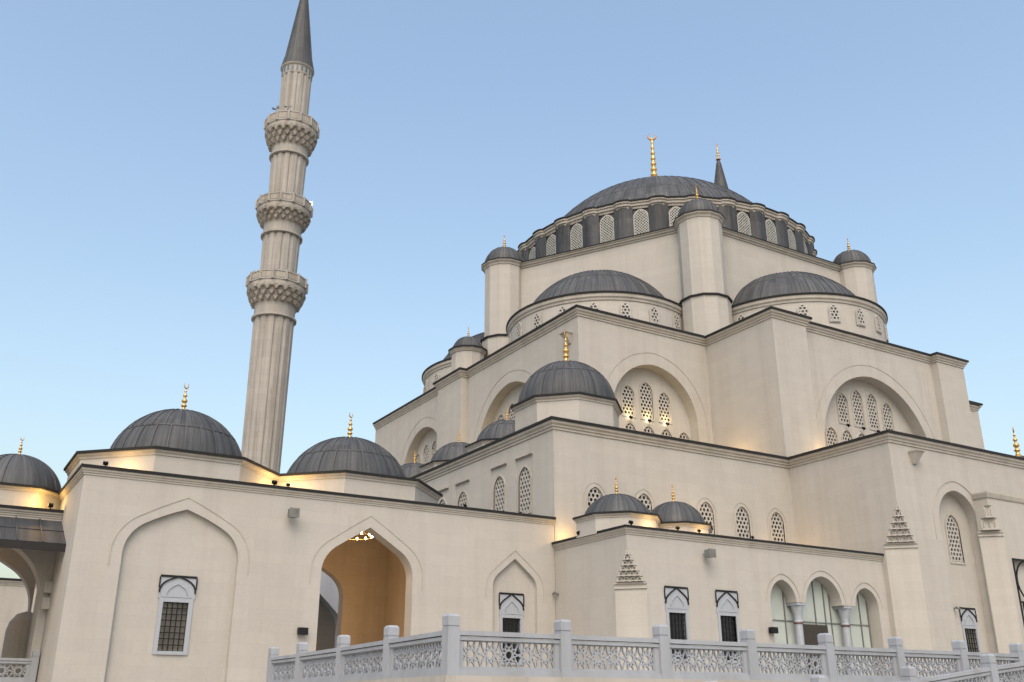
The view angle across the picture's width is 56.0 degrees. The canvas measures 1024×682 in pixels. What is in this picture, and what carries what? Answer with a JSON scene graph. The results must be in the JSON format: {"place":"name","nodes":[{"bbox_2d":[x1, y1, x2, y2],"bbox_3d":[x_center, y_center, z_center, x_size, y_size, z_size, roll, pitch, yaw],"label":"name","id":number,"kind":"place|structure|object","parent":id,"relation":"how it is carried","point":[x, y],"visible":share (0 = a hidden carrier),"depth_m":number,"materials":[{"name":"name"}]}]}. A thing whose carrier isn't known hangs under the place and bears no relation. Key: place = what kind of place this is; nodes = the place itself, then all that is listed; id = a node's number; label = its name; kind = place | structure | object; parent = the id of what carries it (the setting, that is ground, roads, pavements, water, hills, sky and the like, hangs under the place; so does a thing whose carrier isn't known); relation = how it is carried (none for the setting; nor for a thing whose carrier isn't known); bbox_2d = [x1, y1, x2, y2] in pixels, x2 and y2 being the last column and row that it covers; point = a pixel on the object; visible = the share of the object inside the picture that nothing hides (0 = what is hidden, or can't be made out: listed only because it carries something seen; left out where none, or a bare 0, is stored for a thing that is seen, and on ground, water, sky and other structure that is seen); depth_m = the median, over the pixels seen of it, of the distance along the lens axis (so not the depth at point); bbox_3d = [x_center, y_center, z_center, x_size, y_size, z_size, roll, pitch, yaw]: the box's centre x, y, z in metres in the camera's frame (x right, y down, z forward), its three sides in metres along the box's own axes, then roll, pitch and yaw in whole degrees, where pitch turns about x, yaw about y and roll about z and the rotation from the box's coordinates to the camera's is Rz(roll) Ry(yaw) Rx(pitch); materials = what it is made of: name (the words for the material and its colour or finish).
{"place":"outdoors","nodes":[
{"label":"outdoors","id":0,"kind":"place"},
{"bbox_2d":[0,578,36,657],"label":"courtyard wing","id":1,"kind":"structure","parent":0,"point":[13,598],"depth_m":62.59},
{"bbox_2d":[0,0,1023,578],"label":"sky","id":2,"kind":"structure","parent":0,"point":[135,164],"materials":[{"name":"blue"}]},
{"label":"gallery floor","id":3,"kind":"structure","parent":0,"visible":0},
{"bbox_2d":[0,650,39,681],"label":"balustrade","id":4,"kind":"object","parent":3,"relation":"on","point":[30,671],"visible":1,"depth_m":38.09,"materials":[{"name":"grey stone"}]},
{"bbox_2d":[0,438,65,676],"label":"courtyard gallery","id":5,"kind":"object","parent":3,"relation":"on","point":[32,537],"visible":0.97,"depth_m":40.66,"materials":[{"name":"beige stone"}]},
{"label":"ground","id":6,"kind":"structure","parent":0,"visible":0},
{"bbox_2d":[241,0,319,472],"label":"minaret","id":7,"kind":"object","parent":6,"relation":"on","point":[277,292],"visible":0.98,"depth_m":94.73,"materials":[{"name":"stone"}]},
{"bbox_2d":[22,383,555,681],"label":"courtyard pavilion","id":8,"kind":"structure","parent":6,"relation":"on","point":[193,552],"depth_m":40.31,"materials":[{"name":"white stone"}]},
{"bbox_2d":[152,574,197,654],"bbox_3d":[-13.216,10.708,37.702,1.470,2.984,0.247,12,-24,-29],"label":"window","id":9,"kind":"structure","parent":8,"relation":"in","point":[176,593],"depth_m":37.71,"materials":[{"name":"white stone"}]},
{"bbox_2d":[288,507,299,517],"bbox_3d":[-9.295,7.306,40.836,0.425,0.391,0.585,12,-24,-29],"label":"wall floodlight","id":10,"kind":"object","parent":8,"relation":"attached to","point":[293,512],"depth_m":40.62,"materials":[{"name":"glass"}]},
{"bbox_2d":[297,627,308,634],"bbox_3d":[-8.630,11.955,39.700,0.400,0.280,0.280,12,-24,-29],"label":"wall speaker","id":11,"kind":"object","parent":8,"relation":"attached to","point":[302,630],"depth_m":39.58,"materials":[{"name":"black metal"}]},
{"bbox_2d":[349,531,372,539],"bbox_3d":[-7.484,8.901,46.018,1.784,0.920,1.784,12,-24,-29],"label":"chandelier","id":12,"kind":"object","parent":8,"relation":"hanging from","point":[369,535],"visible":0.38,"depth_m":46.34,"materials":[{"name":"metal"}]},
{"bbox_2d":[499,592,523,664],"bbox_3d":[-0.064,13.477,45.158,1.400,3.232,0.247,12,-24,-29],"label":"window","id":13,"kind":"structure","parent":8,"relation":"in","point":[511,605],"depth_m":45.33,"materials":[{"name":"white stone"}]},
{"bbox_2d":[316,571,338,676],"bbox_3d":[-12.561,18.881,58.453,18.000,9.200,4.000,12,-24,-29],"label":"courtyard arcade","id":14,"kind":"object","parent":6,"relation":"on","point":[327,616],"visible":0.06,"depth_m":61.03,"materials":[{"name":"white stone"}]},
{"bbox_2d":[321,134,1023,677],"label":"prayer hall","id":15,"kind":"structure","parent":6,"relation":"on","point":[747,352],"depth_m":62.00,"materials":[{"name":"stone"}]},
{"bbox_2d":[415,453,420,462],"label":"window","id":16,"kind":"structure","parent":15,"relation":"in","point":[418,457],"depth_m":79.01,"materials":[{"name":"stone"}]},
{"bbox_2d":[423,444,429,463],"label":"window","id":17,"kind":"structure","parent":15,"relation":"in","point":[426,452],"depth_m":77.82,"materials":[{"name":"stone"}]},
{"bbox_2d":[425,379,427,391],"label":"window","id":18,"kind":"structure","parent":15,"relation":"in","point":[426,382],"depth_m":81.25,"materials":[{"name":"stone"}]},
{"bbox_2d":[431,440,436,457],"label":"window","id":19,"kind":"structure","parent":15,"relation":"in","point":[433,449],"depth_m":76.84,"materials":[{"name":"stone"}]},
{"bbox_2d":[434,372,439,381],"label":"window","id":20,"kind":"structure","parent":15,"relation":"in","point":[437,376],"depth_m":79.63,"materials":[{"name":"stone"}]},
{"bbox_2d":[438,498,446,504],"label":"window","id":21,"kind":"structure","parent":15,"relation":"in","point":[442,501],"depth_m":59.05,"materials":[{"name":"stone"}]},
{"bbox_2d":[457,490,468,506],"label":"window","id":22,"kind":"structure","parent":15,"relation":"in","point":[463,497],"depth_m":56.90,"materials":[{"name":"stone"}]},
{"bbox_2d":[493,474,505,510],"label":"window","id":23,"kind":"structure","parent":15,"relation":"in","point":[499,487],"depth_m":53.30,"materials":[{"name":"stone"}]},
{"bbox_2d":[497,413,504,420],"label":"window","id":24,"kind":"structure","parent":15,"relation":"in","point":[501,416],"depth_m":68.40,"materials":[{"name":"stone"}]},
{"bbox_2d":[508,402,514,419],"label":"window","id":25,"kind":"structure","parent":15,"relation":"in","point":[511,414],"depth_m":67.27,"materials":[{"name":"stone"}]},
{"bbox_2d":[516,321,521,338],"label":"window","id":26,"kind":"structure","parent":15,"relation":"in","point":[519,326],"depth_m":69.13,"materials":[{"name":"stone"}]},
{"bbox_2d":[518,465,531,513],"bbox_3d":[0.742,7.870,51.037,0.220,2.657,1.350,12,-24,-29],"label":"window","id":27,"kind":"structure","parent":15,"relation":"in","point":[524,477],"depth_m":51.09,"materials":[{"name":"stone"}]},
{"bbox_2d":[529,247,535,259],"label":"window","id":28,"kind":"structure","parent":15,"relation":"in","point":[532,253],"depth_m":81.88,"materials":[{"name":"stone"}]},
{"bbox_2d":[533,312,541,328],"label":"window","id":29,"kind":"structure","parent":15,"relation":"in","point":[537,319],"depth_m":67.52,"materials":[{"name":"stone"}]},
{"bbox_2d":[546,234,555,254],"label":"window","id":30,"kind":"structure","parent":15,"relation":"in","point":[551,242],"depth_m":79.63,"materials":[{"name":"stone"}]},
{"bbox_2d":[558,305,567,313],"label":"window","id":31,"kind":"structure","parent":15,"relation":"in","point":[563,307],"depth_m":66.49,"materials":[{"name":"stone"}]},
{"bbox_2d":[559,331,572,343],"bbox_3d":[3.412,-0.187,60.868,0.620,0.680,0.680,12,-24,-29],"label":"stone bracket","id":32,"kind":"object","parent":15,"relation":"attached to","point":[569,337],"visible":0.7,"depth_m":60.78,"materials":[{"name":"stone"}]},
{"bbox_2d":[570,223,582,249],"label":"window","id":33,"kind":"structure","parent":15,"relation":"in","point":[576,237],"depth_m":77.75,"materials":[{"name":"stone"}]},
{"bbox_2d":[588,301,599,309],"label":"window","id":34,"kind":"structure","parent":15,"relation":"in","point":[595,305],"depth_m":65.86,"materials":[{"name":"stone"}]},
{"bbox_2d":[586,485,603,509],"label":"window","id":35,"kind":"structure","parent":15,"relation":"in","point":[594,492],"depth_m":49.75,"materials":[{"name":"stone"}]},
{"bbox_2d":[600,215,614,242],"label":"window","id":36,"kind":"structure","parent":15,"relation":"in","point":[607,222],"depth_m":76.30,"materials":[{"name":"stone"}]},
{"bbox_2d":[620,302,631,317],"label":"window","id":37,"kind":"structure","parent":15,"relation":"in","point":[625,308],"depth_m":65.77,"materials":[{"name":"stone"}]},
{"bbox_2d":[621,384,635,417],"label":"window","id":38,"kind":"structure","parent":15,"relation":"in","point":[628,401],"depth_m":61.87,"materials":[{"name":"stone"}]},
{"bbox_2d":[623,421,636,430],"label":"window","id":39,"kind":"structure","parent":15,"relation":"in","point":[629,425],"depth_m":61.34,"materials":[{"name":"stone"}]},
{"bbox_2d":[633,209,648,234],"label":"window","id":40,"kind":"structure","parent":15,"relation":"in","point":[640,217],"depth_m":75.43,"materials":[{"name":"stone"}]},
{"bbox_2d":[636,491,653,511],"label":"window","id":41,"kind":"structure","parent":15,"relation":"in","point":[643,496],"depth_m":51.43,"materials":[{"name":"stone"}]},
{"bbox_2d":[639,381,654,420],"bbox_3d":[8.696,3.884,62.695,1.200,2.657,0.220,12,-24,-29],"label":"window","id":42,"kind":"structure","parent":15,"relation":"in","point":[646,395],"depth_m":62.69,"materials":[{"name":"stone"}]},
{"bbox_2d":[642,425,654,433],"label":"window","id":43,"kind":"structure","parent":15,"relation":"in","point":[647,428],"depth_m":62.05,"materials":[{"name":"stone"}]},
{"bbox_2d":[649,306,659,324],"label":"window","id":44,"kind":"structure","parent":15,"relation":"in","point":[653,311],"depth_m":66.38,"materials":[{"name":"stone"}]},
{"bbox_2d":[657,391,671,424],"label":"window","id":45,"kind":"structure","parent":15,"relation":"in","point":[663,399],"depth_m":63.32,"materials":[{"name":"stone"}]},
{"bbox_2d":[660,428,672,436],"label":"window","id":46,"kind":"structure","parent":15,"relation":"in","point":[665,431],"depth_m":62.78,"materials":[{"name":"stone"}]},
{"bbox_2d":[669,206,679,226],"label":"window","id":47,"kind":"structure","parent":15,"relation":"in","point":[673,213],"depth_m":75.21,"materials":[{"name":"stone"}]},
{"bbox_2d":[672,313,679,328],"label":"window","id":48,"kind":"structure","parent":15,"relation":"in","point":[675,319],"depth_m":67.58,"materials":[{"name":"stone"}]},
{"bbox_2d":[677,431,690,439],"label":"window","id":49,"kind":"structure","parent":15,"relation":"in","point":[683,434],"depth_m":63.49,"materials":[{"name":"stone"}]},
{"bbox_2d":[698,500,715,534],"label":"window","id":50,"kind":"structure","parent":15,"relation":"in","point":[704,509],"depth_m":53.40,"materials":[{"name":"stone"}]},
{"bbox_2d":[737,313,746,320],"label":"window","id":51,"kind":"structure","parent":15,"relation":"in","point":[741,316],"depth_m":67.85,"materials":[{"name":"stone"}]},
{"bbox_2d":[734,505,751,538],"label":"window","id":52,"kind":"structure","parent":15,"relation":"in","point":[742,518],"depth_m":54.58,"materials":[{"name":"stone"}]},
{"bbox_2d":[737,211,750,234],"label":"window","id":53,"kind":"structure","parent":15,"relation":"in","point":[743,220],"depth_m":75.87,"materials":[{"name":"stone"}]},
{"bbox_2d":[765,219,777,243],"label":"window","id":54,"kind":"structure","parent":15,"relation":"in","point":[770,227],"depth_m":77.03,"materials":[{"name":"stone"}]},
{"bbox_2d":[769,510,786,542],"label":"window","id":55,"kind":"structure","parent":15,"relation":"in","point":[776,524],"depth_m":55.89,"materials":[{"name":"stone"}]},
{"bbox_2d":[788,229,796,249],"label":"window","id":56,"kind":"structure","parent":15,"relation":"in","point":[792,243],"depth_m":78.72,"materials":[{"name":"stone"}]},
{"bbox_2d":[797,303,809,315],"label":"window","id":57,"kind":"structure","parent":15,"relation":"in","point":[802,308],"depth_m":66.05,"materials":[{"name":"stone"}]},
{"bbox_2d":[825,426,838,445],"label":"window","id":58,"kind":"structure","parent":15,"relation":"in","point":[831,435],"depth_m":62.67,"materials":[{"name":"stone"}]},
{"bbox_2d":[828,303,840,322],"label":"window","id":59,"kind":"structure","parent":15,"relation":"in","point":[833,310],"depth_m":65.98,"materials":[{"name":"stone"}]},
{"bbox_2d":[836,392,850,425],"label":"window","id":60,"kind":"structure","parent":15,"relation":"in","point":[842,402],"depth_m":64.09,"materials":[{"name":"stone"}]},
{"bbox_2d":[841,429,852,441],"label":"window","id":61,"kind":"structure","parent":15,"relation":"in","point":[846,435],"depth_m":63.47,"materials":[{"name":"stone"}]},
{"bbox_2d":[851,389,866,428],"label":"window","id":62,"kind":"structure","parent":15,"relation":"in","point":[856,398],"depth_m":64.90,"materials":[{"name":"stone"}]},
{"bbox_2d":[855,307,865,326],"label":"window","id":63,"kind":"structure","parent":15,"relation":"in","point":[860,319],"depth_m":66.61,"materials":[{"name":"stone"}]},
{"bbox_2d":[857,432,865,437],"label":"window","id":64,"kind":"structure","parent":15,"relation":"in","point":[860,434],"depth_m":64.20,"materials":[{"name":"stone"}]},
{"bbox_2d":[865,392,880,430],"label":"window","id":65,"kind":"structure","parent":15,"relation":"in","point":[871,402],"depth_m":65.61,"materials":[{"name":"stone"}]},
{"bbox_2d":[874,314,881,333],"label":"window","id":66,"kind":"structure","parent":15,"relation":"in","point":[877,320],"depth_m":67.78,"materials":[{"name":"stone"}]},
{"bbox_2d":[884,324,888,341],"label":"window","id":67,"kind":"structure","parent":15,"relation":"in","point":[886,334],"depth_m":69.22,"materials":[{"name":"stone"}]},
{"bbox_2d":[881,402,894,430],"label":"window","id":68,"kind":"structure","parent":15,"relation":"in","point":[886,411],"depth_m":66.27,"materials":[{"name":"stone"}]},
{"bbox_2d":[908,449,925,463],"bbox_3d":[22.079,6.317,52.476,0.680,0.680,0.620,12,-24,-29],"label":"stone bracket","id":69,"kind":"object","parent":15,"relation":"attached to","point":[915,455],"visible":1,"depth_m":52.44,"materials":[{"name":"stone"}]},
{"bbox_2d":[944,513,965,564],"bbox_3d":[24.476,10.967,53.505,1.300,2.807,0.220,12,-24,-29],"label":"window","id":70,"kind":"structure","parent":15,"relation":"in","point":[952,527],"depth_m":53.47,"materials":[{"name":"stone"}]},
{"bbox_2d":[959,607,980,651],"bbox_3d":[24.574,15.598,51.789,1.400,2.440,0.247,12,-24,-29],"label":"window","id":71,"kind":"structure","parent":15,"relation":"in","point":[968,617],"depth_m":51.82,"materials":[{"name":"white stone"}]},
{"bbox_2d":[714,143,728,188],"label":"minaret","id":72,"kind":"object","parent":6,"relation":"on","point":[720,179],"visible":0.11,"depth_m":141.51,"materials":[{"name":"metal"}]},
{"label":"ramp","id":73,"kind":"structure","parent":6,"relation":"on","visible":0},
{"bbox_2d":[704,654,1023,681],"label":"balustrade","id":74,"kind":"object","parent":73,"relation":"on","point":[990,670],"visible":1,"depth_m":27.42,"materials":[{"name":"grey stone"}]},
{"label":"terrace paving","id":75,"kind":"structure","parent":0,"visible":0},
{"bbox_2d":[345,675,809,681],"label":"terrace kerb","id":76,"kind":"structure","parent":75,"relation":"on","point":[450,678],"depth_m":21.68,"materials":[{"name":"stone"}]},
{"bbox_2d":[266,613,1023,681],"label":"balustrade","id":77,"kind":"object","parent":76,"relation":"on","point":[391,650],"visible":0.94,"depth_m":24.32,"materials":[{"name":"grey stone"}]},
{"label":"terrace","id":78,"kind":"structure","parent":0,"visible":0},
{"bbox_2d":[551,476,891,675],"bbox_3d":[10.729,13.454,48.105,17.345,12.038,5.954,12,-24,-29],"label":"corner annex","id":79,"kind":"object","parent":78,"relation":"on","point":[617,574],"visible":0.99,"depth_m":45.21,"materials":[{"name":"white stone"}]},
{"bbox_2d":[664,586,689,661],"bbox_3d":[7.330,12.559,42.826,1.400,3.202,0.247,12,-24,-29],"label":"window","id":80,"kind":"structure","parent":79,"relation":"in","point":[676,599],"depth_m":42.97,"materials":[{"name":"white stone"}]},
{"bbox_2d":[703,548,715,557],"bbox_3d":[9.083,9.842,44.575,0.425,0.391,0.585,12,-24,-29],"label":"wall floodlight","id":81,"kind":"object","parent":79,"relation":"attached to","point":[709,553],"depth_m":44.37,"materials":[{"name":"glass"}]},
{"bbox_2d":[715,590,739,662],"bbox_3d":[9.914,13.111,44.288,1.400,3.202,0.247,12,-24,-29],"label":"window","id":82,"kind":"structure","parent":79,"relation":"in","point":[727,601],"depth_m":44.42,"materials":[{"name":"white stone"}]},
{"bbox_2d":[768,627,777,633],"bbox_3d":[12.298,13.632,45.413,0.400,0.280,0.280,12,-24,-29],"label":"wall speaker","id":83,"kind":"object","parent":79,"relation":"attached to","point":[773,630],"depth_m":45.30,"materials":[{"name":"black metal"}]},
{"bbox_2d":[803,624,827,673],"bbox_3d":[15.016,15.666,47.400,1.880,3.300,0.080,12,-24,-29],"label":"doorway","id":84,"kind":"structure","parent":79,"relation":"in","point":[810,631],"depth_m":47.63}
]}

